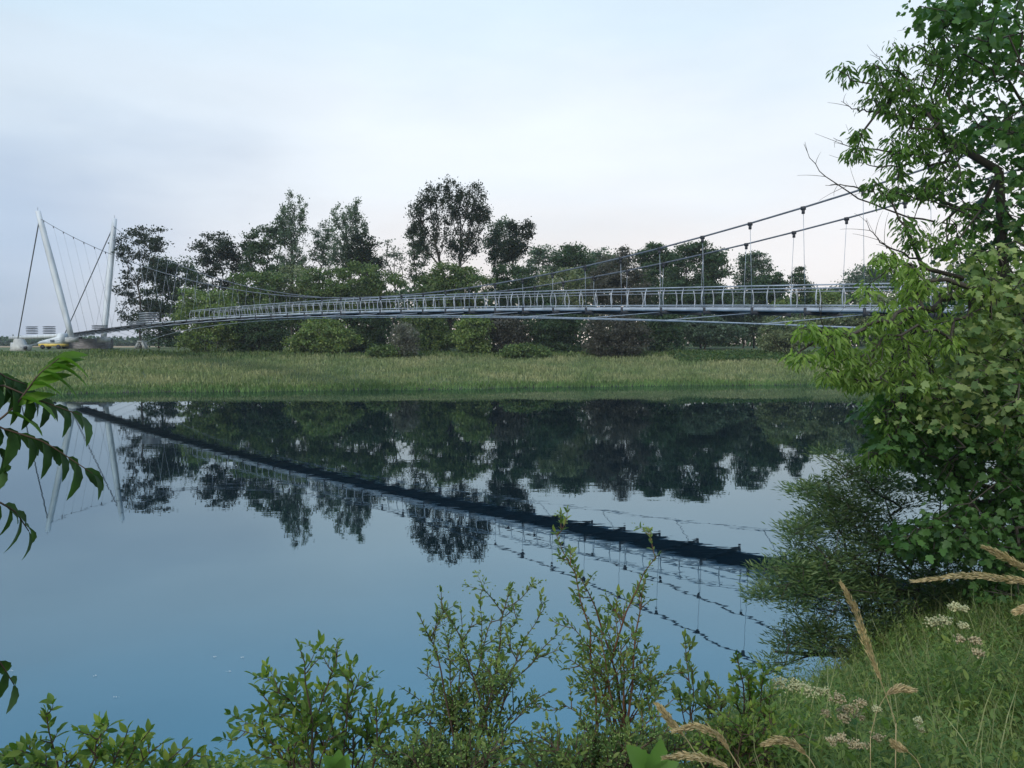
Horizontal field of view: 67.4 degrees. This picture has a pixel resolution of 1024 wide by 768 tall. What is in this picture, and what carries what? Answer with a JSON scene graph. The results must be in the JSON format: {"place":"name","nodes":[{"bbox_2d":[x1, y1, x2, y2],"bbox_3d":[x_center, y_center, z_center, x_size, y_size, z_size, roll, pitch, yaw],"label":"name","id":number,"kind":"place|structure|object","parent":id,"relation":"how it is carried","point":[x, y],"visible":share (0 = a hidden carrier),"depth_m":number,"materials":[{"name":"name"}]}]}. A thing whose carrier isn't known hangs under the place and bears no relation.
{"place":"outdoors","nodes":[
{"label":"outdoors","id":0,"kind":"place"},
{"bbox_2d":[0,384,1010,767],"bbox_3d":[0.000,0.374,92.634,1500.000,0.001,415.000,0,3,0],"label":"river water","id":1,"kind":"structure","parent":0,"point":[192,566],"depth_m":19.93,"materials":[{"name":"blue liquid"}]},
{"bbox_2d":[0,346,1022,767],"bbox_3d":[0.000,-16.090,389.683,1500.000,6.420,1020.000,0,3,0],"label":"ground","id":2,"kind":"structure","parent":0,"point":[130,348],"depth_m":105.44,"materials":[{"name":"green plant"}]},
{"bbox_2d":[10,339,32,350],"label":"anchor block","id":3,"kind":"structure","parent":2,"relation":"on","point":[17,344],"depth_m":140.05,"materials":[{"name":"concrete"}]},
{"bbox_2d":[0,351,103,713],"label":"ash tree","id":4,"kind":"object","parent":2,"relation":"on","point":[21,393],"visible":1,"depth_m":2.39,"materials":[{"name":"green plant"}]},
{"bbox_2d":[38,333,68,348],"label":"work vehicle","id":5,"kind":"object","parent":2,"relation":"on","point":[58,344],"visible":0.97,"depth_m":144.77,"materials":[{"name":"white paint"}]},
{"bbox_2d":[0,693,215,767],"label":"dogwood shrub","id":6,"kind":"object","parent":2,"relation":"on","point":[125,750],"visible":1,"depth_m":3.44,"materials":[{"name":"green plant"}]},
{"bbox_2d":[108,224,174,348],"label":"broadleaf tree","id":7,"kind":"object","parent":2,"relation":"on","point":[154,245],"visible":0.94,"depth_m":150.41,"materials":[{"name":"green plant"}]},
{"bbox_2d":[134,341,148,348],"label":"anchor trestle","id":8,"kind":"object","parent":2,"relation":"on","point":[144,346],"visible":0.81,"depth_m":151.16,"materials":[{"name":"concrete"}]},
{"bbox_2d":[125,254,185,347],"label":"broadleaf tree","id":9,"kind":"object","parent":2,"relation":"on","point":[161,286],"visible":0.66,"depth_m":157.79,"materials":[{"name":"green plant"}]},
{"bbox_2d":[164,255,214,345],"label":"broadleaf tree","id":10,"kind":"object","parent":2,"relation":"on","point":[192,275],"visible":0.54,"depth_m":156.21,"materials":[{"name":"green plant"}]},
{"bbox_2d":[162,285,247,352],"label":"shrub","id":11,"kind":"object","parent":2,"relation":"on","point":[219,332],"visible":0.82,"depth_m":124.72,"materials":[{"name":"green plant"}]},
{"bbox_2d":[185,230,246,347],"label":"broadleaf tree","id":12,"kind":"object","parent":2,"relation":"on","point":[221,251],"visible":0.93,"depth_m":147.65,"materials":[{"name":"green plant"}]},
{"bbox_2d":[216,269,300,332],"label":"shrub","id":13,"kind":"object","parent":2,"relation":"on","point":[270,280],"visible":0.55,"depth_m":128.64,"materials":[{"name":"green plant"}]},
{"bbox_2d":[223,312,296,352],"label":"shrub","id":14,"kind":"object","parent":2,"relation":"on","point":[271,336],"visible":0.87,"depth_m":126.39,"materials":[{"name":"green plant"}]},
{"bbox_2d":[235,221,288,346],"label":"broadleaf tree","id":15,"kind":"object","parent":2,"relation":"on","point":[253,249],"visible":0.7,"depth_m":147.43,"materials":[{"name":"green plant"}]},
{"bbox_2d":[273,189,312,337],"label":"poplar tree","id":16,"kind":"object","parent":2,"relation":"on","point":[290,233],"visible":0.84,"depth_m":146.23,"materials":[{"name":"green plant"}]},
{"bbox_2d":[266,263,325,334],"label":"shrub","id":17,"kind":"object","parent":2,"relation":"on","point":[289,289],"visible":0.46,"depth_m":133.62,"materials":[{"name":"green plant"}]},
{"bbox_2d":[211,630,421,767],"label":"dogwood shrub","id":18,"kind":"object","parent":2,"relation":"on","point":[306,720],"visible":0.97,"depth_m":4.17,"materials":[{"name":"green plant"}]},
{"bbox_2d":[303,217,339,322],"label":"broadleaf tree","id":19,"kind":"object","parent":2,"relation":"on","point":[322,257],"visible":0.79,"depth_m":150.29,"materials":[{"name":"green plant"}]},
{"bbox_2d":[281,317,367,353],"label":"shrub","id":20,"kind":"object","parent":2,"relation":"on","point":[330,336],"visible":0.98,"depth_m":122.45,"materials":[{"name":"green plant"}]},
{"bbox_2d":[323,749,350,767],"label":"broadleaf seedling","id":21,"kind":"object","parent":2,"relation":"on","point":[338,759],"visible":1,"depth_m":2.64,"materials":[{"name":"green plant"}]},
{"bbox_2d":[325,196,369,325],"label":"poplar tree","id":22,"kind":"object","parent":2,"relation":"on","point":[353,220],"visible":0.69,"depth_m":144.36,"materials":[{"name":"green plant"}]},
{"bbox_2d":[289,257,409,328],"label":"shrub","id":23,"kind":"object","parent":2,"relation":"on","point":[372,285],"visible":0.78,"depth_m":130.03,"materials":[{"name":"green plant"}]},
{"bbox_2d":[336,231,386,348],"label":"broadleaf tree","id":24,"kind":"object","parent":2,"relation":"on","point":[361,252],"visible":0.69,"depth_m":140.87,"materials":[{"name":"green plant"}]},
{"bbox_2d":[341,305,394,353],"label":"shrub","id":25,"kind":"object","parent":2,"relation":"on","point":[370,334],"visible":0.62,"depth_m":127.25,"materials":[{"name":"green plant"}]},
{"bbox_2d":[363,343,406,358],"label":"shrub","id":26,"kind":"object","parent":2,"relation":"on","point":[382,351],"visible":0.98,"depth_m":117.06,"materials":[{"name":"green plant"}]},
{"bbox_2d":[1,721,769,767],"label":"bank undergrowth","id":27,"kind":"object","parent":2,"relation":"on","point":[240,763],"visible":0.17,"depth_m":5.89,"materials":[{"name":"green plant"}]},
{"bbox_2d":[376,239,411,340],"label":"broadleaf tree","id":28,"kind":"object","parent":2,"relation":"on","point":[393,255],"visible":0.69,"depth_m":146.81,"materials":[{"name":"green plant"}]},
{"bbox_2d":[386,317,420,357],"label":"shrub","id":29,"kind":"object","parent":2,"relation":"on","point":[404,337],"visible":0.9,"depth_m":117.98,"materials":[{"name":"green plant"}]},
{"bbox_2d":[401,230,436,291],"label":"broadleaf tree","id":30,"kind":"object","parent":2,"relation":"on","point":[414,256],"visible":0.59,"depth_m":148.49,"materials":[{"name":"green plant"}]},
{"bbox_2d":[396,304,457,352],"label":"shrub","id":31,"kind":"object","parent":2,"relation":"on","point":[432,330],"visible":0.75,"depth_m":127.30,"materials":[{"name":"green plant"}]},
{"bbox_2d":[354,708,521,767],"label":"spindle shrub","id":32,"kind":"object","parent":2,"relation":"on","point":[430,751],"visible":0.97,"depth_m":3.91,"materials":[{"name":"green plant"}]},
{"bbox_2d":[403,174,494,346],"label":"cottonwood tree","id":33,"kind":"object","parent":2,"relation":"on","point":[471,217],"visible":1,"depth_m":136.17,"materials":[{"name":"green plant"}]},
{"bbox_2d":[3,377,895,395],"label":"waterside grass","id":34,"kind":"structure","parent":2,"relation":"on","point":[388,386],"depth_m":87.83,"materials":[{"name":"green plant"}]},
{"bbox_2d":[407,260,499,342],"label":"shrub","id":35,"kind":"object","parent":2,"relation":"on","point":[438,281],"visible":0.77,"depth_m":131.54,"materials":[{"name":"green plant"}]},
{"bbox_2d":[444,314,496,354],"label":"shrub","id":36,"kind":"object","parent":2,"relation":"on","point":[466,331],"visible":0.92,"depth_m":122.59,"materials":[{"name":"green plant"}]},
{"bbox_2d":[0,281,954,347],"bbox_3d":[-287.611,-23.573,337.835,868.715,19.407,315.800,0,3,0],"label":"distant wood","id":37,"kind":"object","parent":2,"relation":"on","point":[120,342],"visible":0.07,"depth_m":185.78,"materials":[{"name":"green plant"}]},
{"bbox_2d":[398,570,571,767],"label":"spindle shrub","id":38,"kind":"object","parent":2,"relation":"on","point":[487,687],"visible":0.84,"depth_m":4.53,"materials":[{"name":"green plant"}]},
{"bbox_2d":[0,351,981,390],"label":"meadow grass","id":39,"kind":"structure","parent":2,"relation":"on","point":[17,365],"depth_m":103.59,"materials":[{"name":"green plant"}]},
{"bbox_2d":[478,214,521,307],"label":"broadleaf tree","id":40,"kind":"object","parent":2,"relation":"on","point":[495,241],"visible":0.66,"depth_m":142.94,"materials":[{"name":"green plant"}]},
{"bbox_2d":[0,348,1019,358],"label":"ground cover","id":41,"kind":"object","parent":2,"relation":"on","point":[219,352],"visible":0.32,"depth_m":122.21,"materials":[{"name":"green plant"}]},
{"bbox_2d":[486,314,538,352],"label":"shrub","id":42,"kind":"object","parent":2,"relation":"on","point":[516,334],"visible":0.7,"depth_m":125.20,"materials":[{"name":"green plant"}]},
{"bbox_2d":[8,144,1023,348],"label":"suspension footbridge","id":43,"kind":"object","parent":2,"relation":"on","point":[75,340],"visible":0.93,"depth_m":55.55,"materials":[{"name":"metal"}]},
{"bbox_2d":[26,326,37,333],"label":"railing panel stack","id":44,"kind":"object","parent":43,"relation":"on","point":[32,330],"visible":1,"depth_m":178.94,"materials":[{"name":"metal"}]},
{"bbox_2d":[42,326,55,333],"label":"railing panel stack","id":45,"kind":"object","parent":43,"relation":"on","point":[48,330],"visible":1,"depth_m":165.80,"materials":[{"name":"metal"}]},
{"bbox_2d":[92,325,107,329],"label":"railing panel stack","id":46,"kind":"object","parent":43,"relation":"on","point":[98,326],"visible":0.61,"depth_m":136.50,"materials":[{"name":"metal"}]},
{"bbox_2d":[139,312,159,322],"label":"railing panel stack","id":47,"kind":"object","parent":43,"relation":"on","point":[147,318],"visible":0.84,"depth_m":115.66,"materials":[{"name":"metal"}]},
{"bbox_2d":[495,216,536,305],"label":"broadleaf tree","id":48,"kind":"object","parent":2,"relation":"on","point":[516,244],"visible":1,"depth_m":139.31,"materials":[{"name":"green plant"}]},
{"bbox_2d":[484,261,562,323],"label":"shrub","id":49,"kind":"object","parent":2,"relation":"on","point":[517,272],"visible":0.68,"depth_m":135.58,"materials":[{"name":"green plant"}]},
{"bbox_2d":[495,341,553,358],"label":"shrub","id":50,"kind":"object","parent":2,"relation":"on","point":[520,350],"visible":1,"depth_m":118.02,"materials":[{"name":"green plant"}]},
{"bbox_2d":[522,244,562,285],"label":"broadleaf tree","id":51,"kind":"object","parent":2,"relation":"on","point":[541,253],"visible":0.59,"depth_m":157.69,"materials":[{"name":"green plant"}]},
{"bbox_2d":[521,300,588,353],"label":"shrub","id":52,"kind":"object","parent":2,"relation":"on","point":[557,338],"visible":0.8,"depth_m":125.33,"materials":[{"name":"green plant"}]},
{"bbox_2d":[534,265,595,320],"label":"shrub","id":53,"kind":"object","parent":2,"relation":"on","point":[545,279],"visible":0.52,"depth_m":139.78,"materials":[{"name":"green plant"}]},
{"bbox_2d":[547,241,603,341],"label":"broadleaf tree","id":54,"kind":"object","parent":2,"relation":"on","point":[571,256],"visible":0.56,"depth_m":155.08,"materials":[{"name":"green plant"}]},
{"bbox_2d":[501,703,707,767],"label":"spindle shrub","id":55,"kind":"object","parent":2,"relation":"on","point":[594,749],"visible":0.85,"depth_m":4.23,"materials":[{"name":"green plant"}]},
{"bbox_2d":[525,504,689,767],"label":"spindle shrub","id":56,"kind":"object","parent":2,"relation":"on","point":[649,679],"visible":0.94,"depth_m":4.77,"materials":[{"name":"green plant"}]},
{"bbox_2d":[587,246,631,325],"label":"broadleaf tree","id":57,"kind":"object","parent":2,"relation":"on","point":[599,253],"visible":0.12,"depth_m":165.85,"materials":[{"name":"green plant"}]},
{"bbox_2d":[574,244,655,326],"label":"broadleaf tree","id":58,"kind":"object","parent":2,"relation":"on","point":[613,281],"visible":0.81,"depth_m":132.96,"materials":[{"name":"green plant"}]},
{"bbox_2d":[577,314,654,357],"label":"shrub","id":59,"kind":"object","parent":2,"relation":"on","point":[622,338],"visible":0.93,"depth_m":119.57,"materials":[{"name":"green plant"}]},
{"bbox_2d":[626,738,678,767],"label":"broadleaf seedling","id":60,"kind":"object","parent":2,"relation":"on","point":[639,757],"visible":0.97,"depth_m":2.23,"materials":[{"name":"green plant"}]},
{"bbox_2d":[631,241,679,302],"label":"broadleaf tree","id":61,"kind":"object","parent":2,"relation":"on","point":[650,258],"visible":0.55,"depth_m":147.54,"materials":[{"name":"green plant"}]},
{"bbox_2d":[636,304,687,351],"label":"shrub","id":62,"kind":"object","parent":2,"relation":"on","point":[663,333],"visible":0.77,"depth_m":124.19,"materials":[{"name":"green plant"}]},
{"bbox_2d":[653,701,703,767],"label":"seed grass","id":63,"kind":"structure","parent":2,"relation":"on","point":[666,715],"depth_m":2.25,"materials":[{"name":"plant"}]},
{"bbox_2d":[631,277,738,314],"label":"shrub","id":64,"kind":"object","parent":2,"relation":"on","point":[670,299],"visible":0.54,"depth_m":137.21,"materials":[{"name":"green plant"}]},
{"bbox_2d":[660,751,727,767],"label":"seed grass","id":65,"kind":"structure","parent":2,"relation":"on","point":[703,758],"depth_m":2.05,"materials":[{"name":"plant"}]},
{"bbox_2d":[661,240,734,347],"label":"broadleaf tree","id":66,"kind":"object","parent":2,"relation":"on","point":[713,262],"visible":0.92,"depth_m":140.03,"materials":[{"name":"green plant"}]},
{"bbox_2d":[670,629,736,765],"bbox_3d":[1.251,2.217,4.956,0.441,1.034,0.787,0,3,7],"label":"willow sapling","id":67,"kind":"object","parent":2,"relation":"on","point":[704,699],"visible":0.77,"depth_m":4.97,"materials":[{"name":"green plant"}]},
{"bbox_2d":[670,722,739,767],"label":"seed grass","id":68,"kind":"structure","parent":2,"relation":"on","point":[703,728],"depth_m":2.15,"materials":[{"name":"plant"}]},
{"bbox_2d":[667,314,748,349],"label":"shrub","id":69,"kind":"object","parent":2,"relation":"on","point":[711,334],"visible":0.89,"depth_m":134.29,"materials":[{"name":"green plant"}]},
{"bbox_2d":[665,348,805,363],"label":"ivy slope","id":70,"kind":"structure","parent":2,"relation":"on","point":[736,356],"depth_m":119.01,"materials":[{"name":"green plant"}]},
{"bbox_2d":[664,696,821,767],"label":"spindle shrub","id":71,"kind":"object","parent":2,"relation":"on","point":[742,739],"visible":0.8,"depth_m":4.38,"materials":[{"name":"green plant"}]},
{"bbox_2d":[708,287,782,347],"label":"shrub","id":72,"kind":"object","parent":2,"relation":"on","point":[746,317],"visible":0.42,"depth_m":143.74,"materials":[{"name":"green plant"}]},
{"bbox_2d":[729,249,777,347],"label":"broadleaf tree","id":73,"kind":"object","parent":2,"relation":"on","point":[753,264],"visible":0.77,"depth_m":146.27,"materials":[{"name":"green plant"}]},
{"bbox_2d":[725,650,786,761],"bbox_3d":[1.609,2.169,5.081,0.387,1.149,0.894,1,3,23],"label":"willow sapling","id":74,"kind":"object","parent":2,"relation":"on","point":[749,685],"visible":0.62,"depth_m":4.91,"materials":[{"name":"green plant"}]},
{"bbox_2d":[745,269,795,315],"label":"broadleaf tree","id":75,"kind":"object","parent":2,"relation":"on","point":[776,279],"visible":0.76,"depth_m":142.26,"materials":[{"name":"green plant"}]},
{"bbox_2d":[752,316,809,352],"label":"shrub","id":76,"kind":"object","parent":2,"relation":"on","point":[782,339],"visible":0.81,"depth_m":122.82,"materials":[{"name":"green plant"}]},
{"bbox_2d":[760,735,815,767],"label":"seed grass","id":77,"kind":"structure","parent":2,"relation":"on","point":[780,740],"depth_m":2.15,"materials":[{"name":"plant"}]},
{"bbox_2d":[787,265,816,318],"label":"young tree","id":78,"kind":"object","parent":2,"relation":"on","point":[798,275],"visible":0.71,"depth_m":138.90,"materials":[{"name":"green plant"}]},
{"bbox_2d":[771,674,832,761],"bbox_3d":[1.846,2.229,4.897,0.371,0.738,0.284,-1,3,-22],"label":"meadowsweet","id":79,"kind":"object","parent":2,"relation":"on","point":[798,685],"visible":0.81,"depth_m":4.86,"materials":[{"name":"beige plant"}]},
{"bbox_2d":[768,289,847,347],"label":"shrub","id":80,"kind":"object","parent":2,"relation":"on","point":[828,297],"visible":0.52,"depth_m":138.87,"materials":[{"name":"green plant"}]},
{"bbox_2d":[775,634,871,666],"bbox_3d":[5.595,3.979,11.617,3.472,0.731,0.598,-1,3,-19],"label":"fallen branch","id":81,"kind":"object","parent":2,"relation":"on","point":[825,655],"visible":0.15,"depth_m":11.39,"materials":[{"name":"brown wood"}]},
{"bbox_2d":[820,690,869,761],"bbox_3d":[2.086,2.197,4.732,0.383,0.674,0.250,-2,3,-31],"label":"meadowsweet","id":82,"kind":"object","parent":2,"relation":"on","point":[844,710],"visible":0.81,"depth_m":4.71,"materials":[{"name":"beige plant"}]},
{"bbox_2d":[809,731,886,767],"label":"meadowsweet","id":83,"kind":"object","parent":2,"relation":"on","point":[856,744],"visible":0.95,"depth_m":3.89,"materials":[{"name":"beige plant"}]},
{"bbox_2d":[803,263,893,346],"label":"broadleaf tree","id":84,"kind":"object","parent":2,"relation":"on","point":[857,276],"visible":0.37,"depth_m":187.81,"materials":[{"name":"green plant"}]},
{"bbox_2d":[676,564,1023,767],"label":"bank grass","id":85,"kind":"structure","parent":2,"relation":"on","point":[1011,763],"depth_m":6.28,"materials":[{"name":"green plant"}]},
{"bbox_2d":[802,291,912,342],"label":"shrub","id":86,"kind":"object","parent":2,"relation":"on","point":[853,321],"visible":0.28,"depth_m":135.46,"materials":[{"name":"green plant"}]},
{"bbox_2d":[736,440,993,677],"bbox_3d":[5.596,2.487,11.466,6.017,3.401,3.097,-2,3,-29],"label":"willow shrub","id":87,"kind":"object","parent":2,"relation":"on","point":[807,574],"visible":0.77,"depth_m":10.83,"materials":[{"name":"green plant"}]},
{"bbox_2d":[837,580,896,767],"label":"seed grass","id":88,"kind":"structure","parent":2,"relation":"on","point":[860,625],"depth_m":3.05,"materials":[{"name":"plant"}]},
{"bbox_2d":[763,15,1023,543],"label":"box elder tree","id":89,"kind":"object","parent":2,"relation":"on","point":[906,348],"visible":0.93,"depth_m":9.03,"materials":[{"name":"green plant"}]},
{"bbox_2d":[870,683,917,767],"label":"seed grass","id":90,"kind":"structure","parent":2,"relation":"on","point":[899,688],"depth_m":3.67,"materials":[{"name":"plant"}]},
{"bbox_2d":[871,704,931,767],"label":"meadowsweet","id":91,"kind":"object","parent":2,"relation":"on","point":[917,719],"visible":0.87,"depth_m":4.13,"materials":[{"name":"green plant"}]},
{"bbox_2d":[888,738,920,767],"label":"seed grass","id":92,"kind":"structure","parent":2,"relation":"on","point":[899,746],"depth_m":3.07,"materials":[{"name":"plant"}]},
{"bbox_2d":[874,267,943,320],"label":"broadleaf tree","id":93,"kind":"object","parent":2,"relation":"on","point":[933,275],"visible":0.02,"depth_m":169.03,"materials":[{"name":"green plant"}]},
{"bbox_2d":[844,0,1023,604],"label":"maple tree","id":94,"kind":"object","parent":2,"relation":"on","point":[990,414],"visible":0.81,"depth_m":9.24,"materials":[{"name":"green plant"}]},
{"bbox_2d":[922,601,969,718],"bbox_3d":[3.277,2.146,5.726,0.321,1.132,0.302,0,3,0],"label":"meadowsweet","id":95,"kind":"object","parent":2,"relation":"on","point":[962,625],"visible":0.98,"depth_m":5.75,"materials":[{"name":"white plant"}]},
{"bbox_2d":[891,292,1023,348],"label":"shrub","id":96,"kind":"object","parent":2,"relation":"on","point":[910,300],"visible":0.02,"depth_m":133.75,"materials":[{"name":"green plant"}]},
{"bbox_2d":[909,570,1023,583],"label":"seed grass","id":97,"kind":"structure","parent":2,"relation":"on","point":[982,575],"depth_m":2.43,"materials":[{"name":"plant"}]},
{"bbox_2d":[938,261,996,317],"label":"broadleaf tree","id":98,"kind":"object","parent":2,"relation":"on","point":[957,265],"visible":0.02,"depth_m":169.24,"materials":[{"name":"green plant"}]},
{"bbox_2d":[953,633,993,725],"bbox_3d":[3.336,2.219,5.569,0.258,0.875,0.273,-2,3,-33],"label":"meadowsweet","id":99,"kind":"object","parent":2,"relation":"on","point":[973,640],"visible":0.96,"depth_m":5.52,"materials":[{"name":"green plant"}]},
{"bbox_2d":[980,544,1023,570],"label":"seed grass","id":100,"kind":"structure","parent":2,"relation":"on","point":[999,554],"depth_m":2.43,"materials":[{"name":"plant"}]},
{"bbox_2d":[1011,604,1023,615],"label":"seed grass","id":101,"kind":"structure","parent":2,"relation":"on","point":[1018,610],"depth_m":3.04,"materials":[{"name":"plant"}]},
{"bbox_2d":[0,0,1023,345],"label":"sky","id":102,"kind":"structure","parent":0,"point":[614,124],"materials":[{"name":"white"}]},
{"bbox_2d":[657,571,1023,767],"bbox_3d":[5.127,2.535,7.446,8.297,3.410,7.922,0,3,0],"label":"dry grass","id":103,"kind":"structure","parent":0,"point":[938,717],"depth_m":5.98,"materials":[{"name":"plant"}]}
]}

